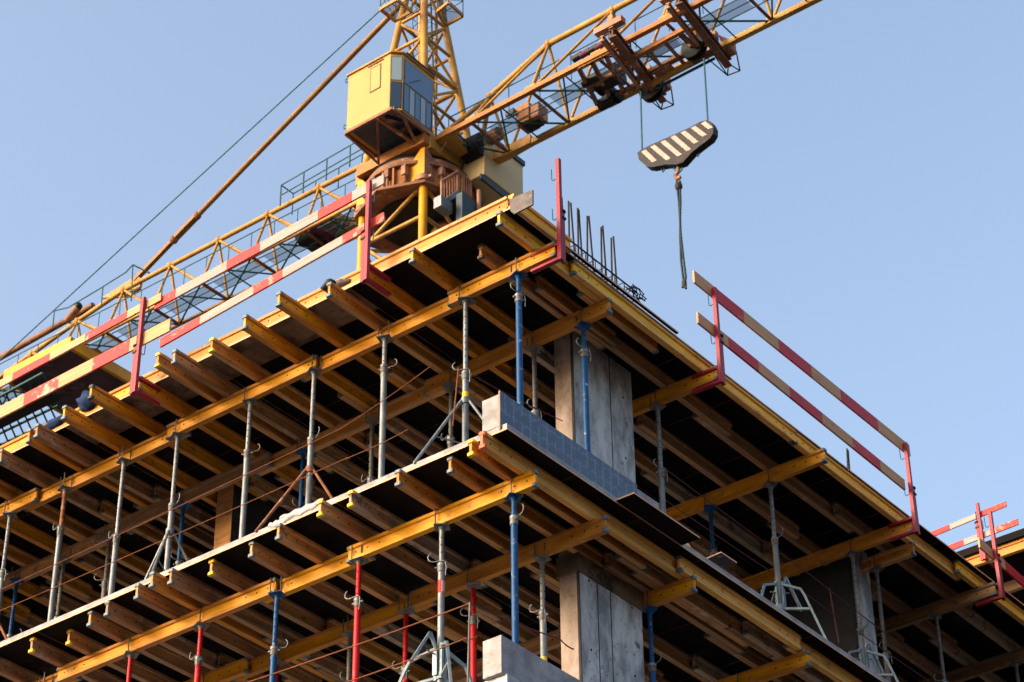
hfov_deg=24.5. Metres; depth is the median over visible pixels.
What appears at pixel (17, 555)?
joist
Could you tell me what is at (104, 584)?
steel prop
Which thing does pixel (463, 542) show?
plywood sheet
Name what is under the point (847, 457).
steel bar
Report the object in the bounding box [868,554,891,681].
steel prop
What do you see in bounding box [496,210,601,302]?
edge joist
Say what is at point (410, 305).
joist
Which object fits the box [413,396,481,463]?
prop tripod
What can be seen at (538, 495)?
joist
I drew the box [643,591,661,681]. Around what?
steel prop
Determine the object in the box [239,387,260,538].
steel prop
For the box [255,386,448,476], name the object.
beam
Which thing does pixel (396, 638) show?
joist
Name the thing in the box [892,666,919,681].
plywood sheet
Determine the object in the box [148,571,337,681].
joist
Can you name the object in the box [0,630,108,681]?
plywood sheet
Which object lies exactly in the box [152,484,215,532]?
joist
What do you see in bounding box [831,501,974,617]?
joist
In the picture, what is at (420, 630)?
plywood sheet
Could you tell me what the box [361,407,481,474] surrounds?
plywood sheet
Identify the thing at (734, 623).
joist
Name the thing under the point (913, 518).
guard rail post
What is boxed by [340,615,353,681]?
steel prop
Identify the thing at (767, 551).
joist
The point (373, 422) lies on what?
steel prop
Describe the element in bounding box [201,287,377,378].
plywood sheet
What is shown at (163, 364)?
joist
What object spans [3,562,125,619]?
plywood sheet
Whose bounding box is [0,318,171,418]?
safety plank
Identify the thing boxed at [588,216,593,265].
steel bar
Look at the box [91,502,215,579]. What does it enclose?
plywood sheet
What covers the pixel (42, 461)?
plywood sheet
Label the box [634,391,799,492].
plywood sheet
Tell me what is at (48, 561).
beam
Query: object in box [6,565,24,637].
steel prop
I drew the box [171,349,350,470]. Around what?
joist
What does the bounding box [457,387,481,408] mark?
joist
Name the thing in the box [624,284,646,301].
wire coil
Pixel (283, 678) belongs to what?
joist
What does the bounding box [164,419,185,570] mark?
steel prop
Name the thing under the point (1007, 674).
plywood sheet
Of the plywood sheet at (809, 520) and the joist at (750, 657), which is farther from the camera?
the plywood sheet at (809, 520)
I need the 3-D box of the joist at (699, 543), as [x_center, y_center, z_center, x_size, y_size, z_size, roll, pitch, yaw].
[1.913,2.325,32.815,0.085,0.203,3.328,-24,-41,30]
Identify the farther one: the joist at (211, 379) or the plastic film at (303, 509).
the joist at (211, 379)
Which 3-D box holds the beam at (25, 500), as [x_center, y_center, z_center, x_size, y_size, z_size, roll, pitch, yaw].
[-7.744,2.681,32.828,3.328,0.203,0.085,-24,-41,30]
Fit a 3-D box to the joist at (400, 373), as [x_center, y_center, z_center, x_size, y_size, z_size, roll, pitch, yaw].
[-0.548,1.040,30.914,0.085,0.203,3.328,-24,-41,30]
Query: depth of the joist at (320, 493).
32.38 m
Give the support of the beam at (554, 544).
on the steel prop at (473, 587)
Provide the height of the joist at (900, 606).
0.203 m
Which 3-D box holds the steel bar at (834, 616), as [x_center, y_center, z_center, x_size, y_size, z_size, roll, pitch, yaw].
[4.359,3.712,31.887,0.024,0.792,0.140,-24,-41,30]
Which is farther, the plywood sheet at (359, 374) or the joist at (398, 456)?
the joist at (398, 456)
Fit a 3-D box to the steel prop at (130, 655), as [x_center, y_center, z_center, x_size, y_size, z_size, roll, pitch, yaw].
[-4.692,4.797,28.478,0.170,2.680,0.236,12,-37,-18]
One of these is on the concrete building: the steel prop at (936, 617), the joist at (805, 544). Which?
the steel prop at (936, 617)
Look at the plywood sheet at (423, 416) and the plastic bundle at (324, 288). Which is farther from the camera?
the plywood sheet at (423, 416)
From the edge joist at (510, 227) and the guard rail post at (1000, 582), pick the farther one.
the guard rail post at (1000, 582)
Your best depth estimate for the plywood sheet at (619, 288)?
28.77 m
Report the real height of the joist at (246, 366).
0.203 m
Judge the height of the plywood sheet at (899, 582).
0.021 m
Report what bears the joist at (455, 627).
on the beam at (459, 674)
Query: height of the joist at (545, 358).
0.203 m
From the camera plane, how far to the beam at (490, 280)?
27.92 m
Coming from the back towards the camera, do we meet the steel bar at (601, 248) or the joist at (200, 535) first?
the joist at (200, 535)
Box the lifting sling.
[675,179,686,288]
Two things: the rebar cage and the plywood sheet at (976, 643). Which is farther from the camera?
the plywood sheet at (976, 643)
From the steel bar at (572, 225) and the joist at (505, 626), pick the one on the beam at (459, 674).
the joist at (505, 626)
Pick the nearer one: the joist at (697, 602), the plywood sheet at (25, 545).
the joist at (697, 602)
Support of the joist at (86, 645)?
on the beam at (214, 611)
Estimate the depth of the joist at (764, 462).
31.97 m
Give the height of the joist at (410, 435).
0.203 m
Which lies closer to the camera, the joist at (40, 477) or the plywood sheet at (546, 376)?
the plywood sheet at (546, 376)
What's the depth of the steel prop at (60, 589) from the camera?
33.03 m
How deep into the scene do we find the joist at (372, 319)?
29.34 m
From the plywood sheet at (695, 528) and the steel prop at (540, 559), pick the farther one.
the plywood sheet at (695, 528)
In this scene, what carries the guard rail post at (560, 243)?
attached to the beam at (490, 280)
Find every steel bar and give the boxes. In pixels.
[452,367,458,426]
[467,602,470,681]
[568,201,569,236]
[570,202,574,250]
[577,208,579,260]
[579,209,582,262]
[586,216,587,266]
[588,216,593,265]
[600,227,602,277]
[602,225,607,281]
[610,238,612,285]
[612,236,617,289]
[829,588,839,642]
[846,448,848,468]
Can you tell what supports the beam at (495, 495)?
on the steel prop at (442, 566)
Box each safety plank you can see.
[0,293,162,387]
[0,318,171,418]
[154,174,384,309]
[160,212,384,347]
[692,270,910,456]
[696,312,905,489]
[931,501,1006,535]
[948,519,1018,549]
[978,538,1023,587]
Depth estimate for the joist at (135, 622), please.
29.26 m
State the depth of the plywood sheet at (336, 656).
30.44 m
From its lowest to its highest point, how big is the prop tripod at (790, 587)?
1.112 m
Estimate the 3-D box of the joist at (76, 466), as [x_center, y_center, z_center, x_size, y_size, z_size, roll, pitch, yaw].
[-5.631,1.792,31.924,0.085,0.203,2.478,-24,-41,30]
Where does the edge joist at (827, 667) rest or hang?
on the beam at (796, 662)
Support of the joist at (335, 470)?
on the main beam
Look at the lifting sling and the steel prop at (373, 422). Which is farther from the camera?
the lifting sling
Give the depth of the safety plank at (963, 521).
40.67 m
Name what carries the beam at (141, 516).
on the steel prop at (184, 507)
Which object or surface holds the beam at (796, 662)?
on the steel prop
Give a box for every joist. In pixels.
[0,449,133,534]
[0,479,95,539]
[0,518,108,579]
[0,539,92,599]
[0,567,55,608]
[0,657,43,681]
[1,595,30,622]
[1,612,46,627]
[25,428,151,507]
[28,637,125,681]
[33,423,156,503]
[37,584,84,612]
[46,579,100,603]
[54,525,163,577]
[61,405,217,507]
[65,629,178,681]
[78,553,142,586]
[86,610,232,681]
[88,384,268,501]
[98,499,203,559]
[103,600,242,681]
[133,503,214,549]
[133,583,322,681]
[138,376,315,493]
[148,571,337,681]
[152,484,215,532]
[154,352,334,473]
[167,568,310,657]
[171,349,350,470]
[208,337,386,459]
[208,559,346,649]
[216,652,278,681]
[241,314,377,409]
[248,475,304,511]
[248,541,389,633]
[262,635,377,681]
[274,474,334,501]
[275,291,411,392]
[275,523,459,642]
[281,676,293,681]
[314,452,377,484]
[314,455,363,485]
[315,667,344,681]
[316,499,502,622]
[325,617,431,681]
[326,281,496,402]
[337,392,445,455]
[347,490,488,588]
[365,270,537,399]
[365,430,414,467]
[371,623,485,681]
[387,358,481,434]
[394,469,559,587]
[409,247,540,353]
[444,613,490,651]
[447,456,627,583]
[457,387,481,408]
[461,603,560,664]
[467,439,648,570]
[469,557,663,681]
[477,243,605,350]
[479,431,683,579]
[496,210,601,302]
[508,336,666,450]
[513,365,667,483]
[530,571,710,681]
[535,275,616,347]
[569,259,797,445]
[577,289,658,353]
[586,329,732,437]
[602,550,744,653]
[614,553,773,657]
[630,570,749,647]
[635,413,800,540]
[640,470,773,566]
[659,506,717,555]
[675,555,802,651]
[686,544,751,579]
[690,653,730,681]
[691,412,853,533]
[704,632,801,681]
[724,612,813,681]
[740,618,834,681]
[761,540,906,650]
[766,521,877,601]
[783,640,861,681]
[787,432,907,522]
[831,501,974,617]
[870,578,958,653]
[878,656,892,677]
[879,636,945,676]
[882,670,907,681]
[891,522,960,581]
[927,636,1005,681]
[952,559,1023,625]
[954,609,1023,662]
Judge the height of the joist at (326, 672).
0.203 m
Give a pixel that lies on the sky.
(858, 194)
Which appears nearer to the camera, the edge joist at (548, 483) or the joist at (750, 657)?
the edge joist at (548, 483)
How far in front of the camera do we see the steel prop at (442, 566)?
26.20 m
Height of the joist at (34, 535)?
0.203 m
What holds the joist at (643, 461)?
on the main beam
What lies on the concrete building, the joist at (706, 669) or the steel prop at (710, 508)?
the steel prop at (710, 508)
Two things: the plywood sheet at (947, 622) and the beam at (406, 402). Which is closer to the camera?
the beam at (406, 402)
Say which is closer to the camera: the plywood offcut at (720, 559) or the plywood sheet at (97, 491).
the plywood offcut at (720, 559)
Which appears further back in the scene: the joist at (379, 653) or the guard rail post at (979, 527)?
the guard rail post at (979, 527)
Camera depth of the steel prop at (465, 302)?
27.56 m
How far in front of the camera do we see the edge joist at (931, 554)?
33.95 m
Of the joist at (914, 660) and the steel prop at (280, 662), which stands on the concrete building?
the steel prop at (280, 662)
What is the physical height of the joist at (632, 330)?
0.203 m
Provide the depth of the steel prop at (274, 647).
27.57 m
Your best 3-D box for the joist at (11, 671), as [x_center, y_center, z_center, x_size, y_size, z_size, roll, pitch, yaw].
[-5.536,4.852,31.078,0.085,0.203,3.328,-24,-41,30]
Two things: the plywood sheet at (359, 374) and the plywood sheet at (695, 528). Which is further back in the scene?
the plywood sheet at (695, 528)
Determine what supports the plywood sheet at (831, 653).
on the joist
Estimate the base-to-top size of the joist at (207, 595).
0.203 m
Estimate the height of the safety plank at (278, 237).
0.145 m
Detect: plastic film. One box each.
[268,517,288,527]
[279,498,322,518]
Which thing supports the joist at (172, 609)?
on the beam at (232, 671)
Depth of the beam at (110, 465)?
31.41 m
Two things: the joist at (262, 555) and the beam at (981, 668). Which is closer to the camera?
the joist at (262, 555)
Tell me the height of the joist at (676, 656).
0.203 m
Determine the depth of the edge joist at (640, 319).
29.47 m
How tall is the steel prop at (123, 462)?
2.685 m
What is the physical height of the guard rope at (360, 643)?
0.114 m
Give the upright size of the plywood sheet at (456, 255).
0.021 m
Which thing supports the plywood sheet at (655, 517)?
on the plywood sheet at (656, 536)
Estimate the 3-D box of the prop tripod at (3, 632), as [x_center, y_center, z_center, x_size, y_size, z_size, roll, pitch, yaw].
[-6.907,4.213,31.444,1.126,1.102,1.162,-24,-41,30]
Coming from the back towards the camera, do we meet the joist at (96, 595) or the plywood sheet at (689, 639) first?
the joist at (96, 595)
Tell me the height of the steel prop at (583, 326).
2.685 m
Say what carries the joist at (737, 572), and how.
on the beam at (880, 536)
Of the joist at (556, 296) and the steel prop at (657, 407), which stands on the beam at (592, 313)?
the joist at (556, 296)
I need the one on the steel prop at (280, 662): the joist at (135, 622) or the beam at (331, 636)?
the beam at (331, 636)
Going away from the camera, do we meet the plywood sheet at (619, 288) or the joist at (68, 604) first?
the plywood sheet at (619, 288)
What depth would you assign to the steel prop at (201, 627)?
28.34 m
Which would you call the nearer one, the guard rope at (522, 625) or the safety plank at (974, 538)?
the guard rope at (522, 625)
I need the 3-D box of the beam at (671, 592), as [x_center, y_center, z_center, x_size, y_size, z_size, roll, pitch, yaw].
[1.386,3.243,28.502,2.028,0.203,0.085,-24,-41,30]
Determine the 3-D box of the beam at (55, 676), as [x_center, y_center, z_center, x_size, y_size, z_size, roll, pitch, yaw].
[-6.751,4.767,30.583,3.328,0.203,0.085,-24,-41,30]
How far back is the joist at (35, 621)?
35.37 m
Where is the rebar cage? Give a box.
[571,241,635,301]
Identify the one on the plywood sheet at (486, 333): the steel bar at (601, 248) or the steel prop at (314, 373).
the steel bar at (601, 248)
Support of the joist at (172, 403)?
on the beam at (110, 465)
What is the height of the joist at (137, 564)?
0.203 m
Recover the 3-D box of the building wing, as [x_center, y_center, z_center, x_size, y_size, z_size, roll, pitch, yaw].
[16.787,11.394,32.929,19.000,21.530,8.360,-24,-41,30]
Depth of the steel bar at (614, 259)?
29.71 m
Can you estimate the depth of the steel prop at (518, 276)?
27.30 m
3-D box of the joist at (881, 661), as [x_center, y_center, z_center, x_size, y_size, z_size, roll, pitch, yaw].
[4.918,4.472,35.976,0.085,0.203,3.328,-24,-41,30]
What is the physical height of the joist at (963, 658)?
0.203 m
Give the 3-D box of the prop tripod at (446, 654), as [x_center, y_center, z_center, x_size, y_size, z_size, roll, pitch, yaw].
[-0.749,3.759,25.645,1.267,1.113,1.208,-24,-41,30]
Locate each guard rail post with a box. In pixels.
[129,296,160,406]
[360,179,391,296]
[530,157,565,273]
[691,287,725,394]
[887,442,919,541]
[974,502,994,567]
[975,510,1005,606]
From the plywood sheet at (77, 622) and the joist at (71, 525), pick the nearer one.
the plywood sheet at (77, 622)
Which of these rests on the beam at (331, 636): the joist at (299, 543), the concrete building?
the joist at (299, 543)
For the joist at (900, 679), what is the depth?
37.35 m
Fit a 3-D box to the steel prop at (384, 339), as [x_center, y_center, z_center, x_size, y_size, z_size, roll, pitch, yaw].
[-1.512,0.901,28.159,0.236,2.685,0.170,-11,-36,15]
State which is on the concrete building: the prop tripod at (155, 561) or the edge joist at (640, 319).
the prop tripod at (155, 561)
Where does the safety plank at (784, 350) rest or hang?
attached to the guard rail post at (913, 518)
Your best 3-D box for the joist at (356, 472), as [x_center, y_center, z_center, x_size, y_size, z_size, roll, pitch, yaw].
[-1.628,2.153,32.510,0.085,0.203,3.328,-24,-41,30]
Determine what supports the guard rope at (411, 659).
attached to the steel bar at (469, 617)
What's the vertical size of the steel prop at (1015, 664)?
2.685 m
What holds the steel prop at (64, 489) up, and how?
on the concrete building
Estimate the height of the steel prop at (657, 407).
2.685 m
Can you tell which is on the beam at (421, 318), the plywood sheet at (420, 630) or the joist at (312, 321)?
the joist at (312, 321)
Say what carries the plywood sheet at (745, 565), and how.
on the joist at (737, 572)
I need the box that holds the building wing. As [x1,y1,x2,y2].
[957,528,1023,603]
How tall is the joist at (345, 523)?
0.203 m
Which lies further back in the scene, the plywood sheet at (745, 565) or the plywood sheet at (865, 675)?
the plywood sheet at (745, 565)
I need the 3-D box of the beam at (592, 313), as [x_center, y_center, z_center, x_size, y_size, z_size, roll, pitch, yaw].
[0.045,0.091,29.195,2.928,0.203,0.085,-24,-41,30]
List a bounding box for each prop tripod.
[0,623,7,639]
[144,528,188,579]
[255,465,332,532]
[398,631,472,681]
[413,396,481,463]
[760,576,826,638]
[848,643,898,681]
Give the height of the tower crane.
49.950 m
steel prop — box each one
[0,500,17,612]
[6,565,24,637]
[47,473,73,621]
[54,544,71,618]
[94,524,112,597]
[108,444,132,594]
[123,636,138,681]
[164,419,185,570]
[171,489,191,565]
[189,607,210,681]
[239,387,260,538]
[267,644,285,681]
[268,576,287,681]
[292,435,307,508]
[305,354,322,504]
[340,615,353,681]
[344,545,368,681]
[361,403,379,482]
[376,321,397,477]
[392,593,415,681]
[427,509,449,681]
[441,368,459,447]
[452,284,473,441]
[460,568,481,681]
[504,477,523,644]
[509,257,527,406]
[524,330,542,418]
[529,542,551,660]
[574,308,592,452]
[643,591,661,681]
[648,390,667,512]
[701,493,717,556]
[762,468,782,603]
[844,539,868,665]
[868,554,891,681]
[929,603,948,681]
[1008,649,1022,681]
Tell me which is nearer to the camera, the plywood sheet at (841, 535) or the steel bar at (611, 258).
the steel bar at (611, 258)
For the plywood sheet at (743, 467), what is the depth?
32.38 m
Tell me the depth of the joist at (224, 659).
30.08 m
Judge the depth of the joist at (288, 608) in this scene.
28.71 m
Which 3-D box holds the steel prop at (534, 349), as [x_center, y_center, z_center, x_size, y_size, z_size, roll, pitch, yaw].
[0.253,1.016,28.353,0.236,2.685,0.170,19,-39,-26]
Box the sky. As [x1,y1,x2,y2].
[0,0,1023,551]
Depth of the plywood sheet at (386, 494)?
26.57 m
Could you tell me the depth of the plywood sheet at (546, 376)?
30.03 m
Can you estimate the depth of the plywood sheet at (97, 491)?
32.88 m
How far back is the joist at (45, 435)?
31.55 m
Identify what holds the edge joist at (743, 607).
on the beam at (671, 592)
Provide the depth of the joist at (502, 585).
28.67 m
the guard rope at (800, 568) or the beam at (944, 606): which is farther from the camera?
the beam at (944, 606)
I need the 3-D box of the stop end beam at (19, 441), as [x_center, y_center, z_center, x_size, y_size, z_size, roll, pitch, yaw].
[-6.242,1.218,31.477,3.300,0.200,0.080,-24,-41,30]
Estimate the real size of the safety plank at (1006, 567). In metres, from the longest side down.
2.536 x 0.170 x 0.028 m
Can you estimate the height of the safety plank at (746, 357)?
0.170 m
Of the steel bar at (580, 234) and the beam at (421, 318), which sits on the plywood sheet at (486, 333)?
the steel bar at (580, 234)
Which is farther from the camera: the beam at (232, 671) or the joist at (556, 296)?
the beam at (232, 671)
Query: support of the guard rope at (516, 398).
attached to the steel prop at (465, 302)
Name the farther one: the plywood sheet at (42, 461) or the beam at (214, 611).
the plywood sheet at (42, 461)
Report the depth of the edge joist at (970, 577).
34.76 m
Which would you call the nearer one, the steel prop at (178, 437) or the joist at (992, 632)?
the steel prop at (178, 437)
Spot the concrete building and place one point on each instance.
(600, 619)
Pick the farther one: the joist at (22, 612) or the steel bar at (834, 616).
the joist at (22, 612)
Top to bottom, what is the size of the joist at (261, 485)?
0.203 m
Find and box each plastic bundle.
[320,278,335,291]
[336,279,350,287]
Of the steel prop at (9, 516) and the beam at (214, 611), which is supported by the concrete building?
the steel prop at (9, 516)
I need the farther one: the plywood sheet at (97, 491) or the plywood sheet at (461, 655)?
the plywood sheet at (97, 491)
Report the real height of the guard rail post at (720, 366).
1.470 m
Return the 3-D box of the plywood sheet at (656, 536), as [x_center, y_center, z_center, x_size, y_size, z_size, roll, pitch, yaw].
[0.897,2.776,28.367,2.494,0.021,1.247,-24,-41,30]
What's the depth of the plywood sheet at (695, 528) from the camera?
33.54 m
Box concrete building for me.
[0,331,888,681]
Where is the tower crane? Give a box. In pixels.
[0,0,821,445]
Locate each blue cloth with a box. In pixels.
[44,415,64,429]
[76,390,96,411]
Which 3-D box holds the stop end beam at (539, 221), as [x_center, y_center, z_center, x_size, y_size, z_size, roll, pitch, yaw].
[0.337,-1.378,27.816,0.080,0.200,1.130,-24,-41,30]
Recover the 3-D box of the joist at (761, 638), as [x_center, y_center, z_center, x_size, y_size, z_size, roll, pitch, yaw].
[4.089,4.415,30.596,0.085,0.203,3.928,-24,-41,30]
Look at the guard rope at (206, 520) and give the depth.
28.64 m
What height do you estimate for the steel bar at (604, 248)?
1.159 m
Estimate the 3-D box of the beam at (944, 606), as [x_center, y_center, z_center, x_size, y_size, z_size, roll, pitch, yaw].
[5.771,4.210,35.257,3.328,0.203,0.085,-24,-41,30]
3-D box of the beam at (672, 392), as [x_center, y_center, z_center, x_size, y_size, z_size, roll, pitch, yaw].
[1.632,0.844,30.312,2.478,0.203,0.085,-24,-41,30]
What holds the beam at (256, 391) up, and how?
on the steel prop at (178, 437)
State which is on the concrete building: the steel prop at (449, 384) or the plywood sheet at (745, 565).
the steel prop at (449, 384)
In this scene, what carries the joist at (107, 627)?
on the beam at (214, 611)
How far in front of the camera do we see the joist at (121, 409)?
30.95 m
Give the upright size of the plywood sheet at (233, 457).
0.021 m
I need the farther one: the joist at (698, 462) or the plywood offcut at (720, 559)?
the joist at (698, 462)
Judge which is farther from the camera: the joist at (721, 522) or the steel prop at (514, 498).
the joist at (721, 522)
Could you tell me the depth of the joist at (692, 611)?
28.85 m
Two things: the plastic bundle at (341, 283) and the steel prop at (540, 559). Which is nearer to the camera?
the steel prop at (540, 559)
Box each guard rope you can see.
[0,366,430,589]
[0,429,407,610]
[248,603,468,681]
[346,636,477,681]
[471,603,573,649]
[472,375,562,420]
[656,461,943,676]
[665,499,929,681]
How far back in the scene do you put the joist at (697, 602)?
28.68 m
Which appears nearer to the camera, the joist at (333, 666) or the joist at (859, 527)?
the joist at (333, 666)
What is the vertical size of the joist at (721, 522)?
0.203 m
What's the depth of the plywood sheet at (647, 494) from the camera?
32.74 m
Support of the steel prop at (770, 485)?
on the concrete building
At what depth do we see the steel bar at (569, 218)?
29.12 m
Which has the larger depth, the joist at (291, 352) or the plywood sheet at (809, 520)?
the plywood sheet at (809, 520)
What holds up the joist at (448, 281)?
on the beam at (490, 280)
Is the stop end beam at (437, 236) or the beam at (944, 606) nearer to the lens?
the stop end beam at (437, 236)
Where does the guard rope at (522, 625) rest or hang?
attached to the steel bar at (469, 617)
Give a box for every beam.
[0,382,129,451]
[0,487,39,519]
[3,534,111,591]
[24,430,191,511]
[35,672,81,681]
[55,577,278,681]
[94,452,272,544]
[143,300,296,381]
[165,355,318,440]
[184,657,250,681]
[232,596,437,681]
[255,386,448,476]
[260,552,375,604]
[297,196,509,306]
[301,297,475,381]
[346,469,538,564]
[409,515,608,609]
[417,629,560,681]
[423,297,612,396]
[447,241,556,307]
[508,193,571,252]
[558,575,697,640]
[632,365,717,417]
[666,448,827,520]
[714,650,811,681]
[740,521,912,589]
[860,541,916,573]
[875,582,997,636]
[918,647,1023,681]
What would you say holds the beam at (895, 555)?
on the steel prop at (876, 570)
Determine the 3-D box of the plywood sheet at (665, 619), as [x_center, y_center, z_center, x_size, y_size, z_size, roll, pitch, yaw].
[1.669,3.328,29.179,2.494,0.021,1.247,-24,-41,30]
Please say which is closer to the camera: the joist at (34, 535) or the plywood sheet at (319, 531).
the plywood sheet at (319, 531)
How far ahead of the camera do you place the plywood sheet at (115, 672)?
30.49 m
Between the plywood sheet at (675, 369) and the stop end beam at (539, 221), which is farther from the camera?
the plywood sheet at (675, 369)
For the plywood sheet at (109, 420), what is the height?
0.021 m
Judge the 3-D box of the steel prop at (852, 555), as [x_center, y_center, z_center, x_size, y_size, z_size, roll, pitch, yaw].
[4.835,3.937,32.661,0.170,2.685,0.236,12,-37,-18]
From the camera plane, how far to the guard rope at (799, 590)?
31.48 m
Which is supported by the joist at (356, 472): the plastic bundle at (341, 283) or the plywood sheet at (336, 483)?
the plywood sheet at (336, 483)
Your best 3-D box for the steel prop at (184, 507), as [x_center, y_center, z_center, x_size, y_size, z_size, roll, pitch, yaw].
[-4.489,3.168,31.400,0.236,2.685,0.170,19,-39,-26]
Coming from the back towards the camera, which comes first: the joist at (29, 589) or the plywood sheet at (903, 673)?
the plywood sheet at (903, 673)
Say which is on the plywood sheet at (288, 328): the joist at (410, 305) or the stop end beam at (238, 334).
the stop end beam at (238, 334)
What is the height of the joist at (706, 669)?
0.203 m
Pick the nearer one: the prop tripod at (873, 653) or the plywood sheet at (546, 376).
the plywood sheet at (546, 376)
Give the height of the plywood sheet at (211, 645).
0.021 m
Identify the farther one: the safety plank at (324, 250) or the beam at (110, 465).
the beam at (110, 465)
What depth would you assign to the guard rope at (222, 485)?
28.75 m
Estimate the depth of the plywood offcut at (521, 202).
27.25 m
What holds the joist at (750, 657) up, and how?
on the beam at (796, 662)
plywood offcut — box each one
[509,190,533,214]
[707,551,736,568]
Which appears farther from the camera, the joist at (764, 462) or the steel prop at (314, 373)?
the joist at (764, 462)
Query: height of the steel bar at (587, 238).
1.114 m
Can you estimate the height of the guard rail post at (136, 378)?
1.490 m
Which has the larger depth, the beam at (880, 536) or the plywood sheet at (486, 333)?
the beam at (880, 536)
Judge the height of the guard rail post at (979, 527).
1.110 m
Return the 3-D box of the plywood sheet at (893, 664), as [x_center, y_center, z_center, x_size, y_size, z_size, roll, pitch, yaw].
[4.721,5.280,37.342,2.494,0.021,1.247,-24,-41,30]
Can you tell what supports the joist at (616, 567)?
on the beam at (671, 592)
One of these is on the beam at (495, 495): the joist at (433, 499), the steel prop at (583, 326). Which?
the joist at (433, 499)
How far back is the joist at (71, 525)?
32.82 m
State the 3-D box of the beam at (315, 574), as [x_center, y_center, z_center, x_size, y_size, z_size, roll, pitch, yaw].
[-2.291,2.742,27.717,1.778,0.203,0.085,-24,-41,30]
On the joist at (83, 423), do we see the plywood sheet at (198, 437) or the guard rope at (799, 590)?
the plywood sheet at (198, 437)
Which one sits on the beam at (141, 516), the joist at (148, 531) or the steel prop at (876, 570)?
the joist at (148, 531)
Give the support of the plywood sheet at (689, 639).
on the edge joist at (743, 607)
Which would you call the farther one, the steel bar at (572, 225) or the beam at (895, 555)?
the beam at (895, 555)
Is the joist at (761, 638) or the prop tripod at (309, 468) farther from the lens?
the joist at (761, 638)
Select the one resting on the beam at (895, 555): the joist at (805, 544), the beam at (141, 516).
the joist at (805, 544)
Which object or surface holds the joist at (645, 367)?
on the beam at (672, 392)
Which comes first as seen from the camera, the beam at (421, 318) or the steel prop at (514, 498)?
the steel prop at (514, 498)
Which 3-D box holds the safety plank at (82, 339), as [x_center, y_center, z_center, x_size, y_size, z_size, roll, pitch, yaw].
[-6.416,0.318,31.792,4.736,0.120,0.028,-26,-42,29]
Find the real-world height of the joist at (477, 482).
0.203 m
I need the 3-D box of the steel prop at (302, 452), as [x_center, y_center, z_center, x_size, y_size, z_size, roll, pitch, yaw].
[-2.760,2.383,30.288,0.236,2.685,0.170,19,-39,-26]
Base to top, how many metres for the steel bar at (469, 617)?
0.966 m
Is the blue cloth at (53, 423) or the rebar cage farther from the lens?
the blue cloth at (53, 423)
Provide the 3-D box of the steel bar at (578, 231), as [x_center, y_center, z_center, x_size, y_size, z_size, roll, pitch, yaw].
[0.818,-1.202,29.094,0.025,1.119,0.046,-24,-41,30]
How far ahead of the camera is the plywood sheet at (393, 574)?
28.71 m
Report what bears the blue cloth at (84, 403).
on the stop end beam at (19, 441)
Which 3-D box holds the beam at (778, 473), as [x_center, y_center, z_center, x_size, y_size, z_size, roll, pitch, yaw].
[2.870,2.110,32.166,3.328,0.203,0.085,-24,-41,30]
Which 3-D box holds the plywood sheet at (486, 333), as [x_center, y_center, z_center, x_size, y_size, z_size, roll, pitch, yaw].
[0.160,-0.274,29.216,2.494,0.021,1.247,-24,-41,30]
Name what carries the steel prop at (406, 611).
on the concrete building
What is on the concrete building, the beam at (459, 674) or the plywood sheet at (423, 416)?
the beam at (459, 674)
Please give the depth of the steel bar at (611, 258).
29.64 m
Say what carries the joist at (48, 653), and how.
on the beam at (214, 611)
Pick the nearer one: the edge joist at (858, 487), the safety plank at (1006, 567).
the edge joist at (858, 487)
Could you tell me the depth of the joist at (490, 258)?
28.44 m
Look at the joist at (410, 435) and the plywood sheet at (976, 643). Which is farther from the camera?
the plywood sheet at (976, 643)
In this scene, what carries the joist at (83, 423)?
on the beam at (110, 465)
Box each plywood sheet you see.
[0,426,132,518]
[0,527,52,571]
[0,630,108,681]
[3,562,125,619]
[20,465,196,545]
[37,569,250,653]
[65,359,230,443]
[78,666,140,681]
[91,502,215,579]
[96,379,296,481]
[124,608,305,681]
[163,420,359,510]
[180,501,405,607]
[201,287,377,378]
[232,308,442,419]
[252,545,454,636]
[263,648,382,681]
[268,459,385,512]
[298,353,498,458]
[327,589,535,678]
[336,428,575,544]
[349,208,574,332]
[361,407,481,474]
[385,622,561,681]
[407,474,639,573]
[416,257,635,375]
[478,305,693,415]
[482,517,700,621]
[537,559,758,634]
[539,350,747,439]
[566,245,678,333]
[615,492,699,544]
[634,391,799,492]
[637,486,668,508]
[643,598,812,681]
[648,432,848,527]
[680,518,719,544]
[680,634,864,681]
[699,469,895,561]
[717,543,761,574]
[748,506,940,571]
[852,669,883,681]
[869,541,982,611]
[873,573,1023,652]
[878,652,897,667]
[881,605,1023,680]
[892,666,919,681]
[963,663,1023,681]
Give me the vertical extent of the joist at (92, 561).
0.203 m
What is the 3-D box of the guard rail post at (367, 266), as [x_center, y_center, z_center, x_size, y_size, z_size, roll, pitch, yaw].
[-1.649,-1.242,28.540,0.128,1.510,0.465,-24,-41,30]
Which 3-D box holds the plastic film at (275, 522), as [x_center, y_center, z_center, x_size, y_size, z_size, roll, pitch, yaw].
[-2.728,2.120,27.500,0.320,0.118,0.017,-24,-41,30]
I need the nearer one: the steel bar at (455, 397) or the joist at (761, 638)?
the steel bar at (455, 397)
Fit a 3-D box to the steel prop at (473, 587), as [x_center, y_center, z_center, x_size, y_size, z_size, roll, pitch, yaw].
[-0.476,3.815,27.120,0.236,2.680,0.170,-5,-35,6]
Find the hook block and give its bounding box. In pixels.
[638,58,717,179]
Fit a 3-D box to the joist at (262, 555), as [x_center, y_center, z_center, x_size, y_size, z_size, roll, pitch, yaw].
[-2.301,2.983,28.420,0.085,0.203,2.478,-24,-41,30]
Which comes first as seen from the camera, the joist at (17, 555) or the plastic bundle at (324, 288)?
the plastic bundle at (324, 288)
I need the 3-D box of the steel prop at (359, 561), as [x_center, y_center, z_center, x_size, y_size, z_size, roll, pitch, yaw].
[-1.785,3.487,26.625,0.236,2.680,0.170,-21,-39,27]

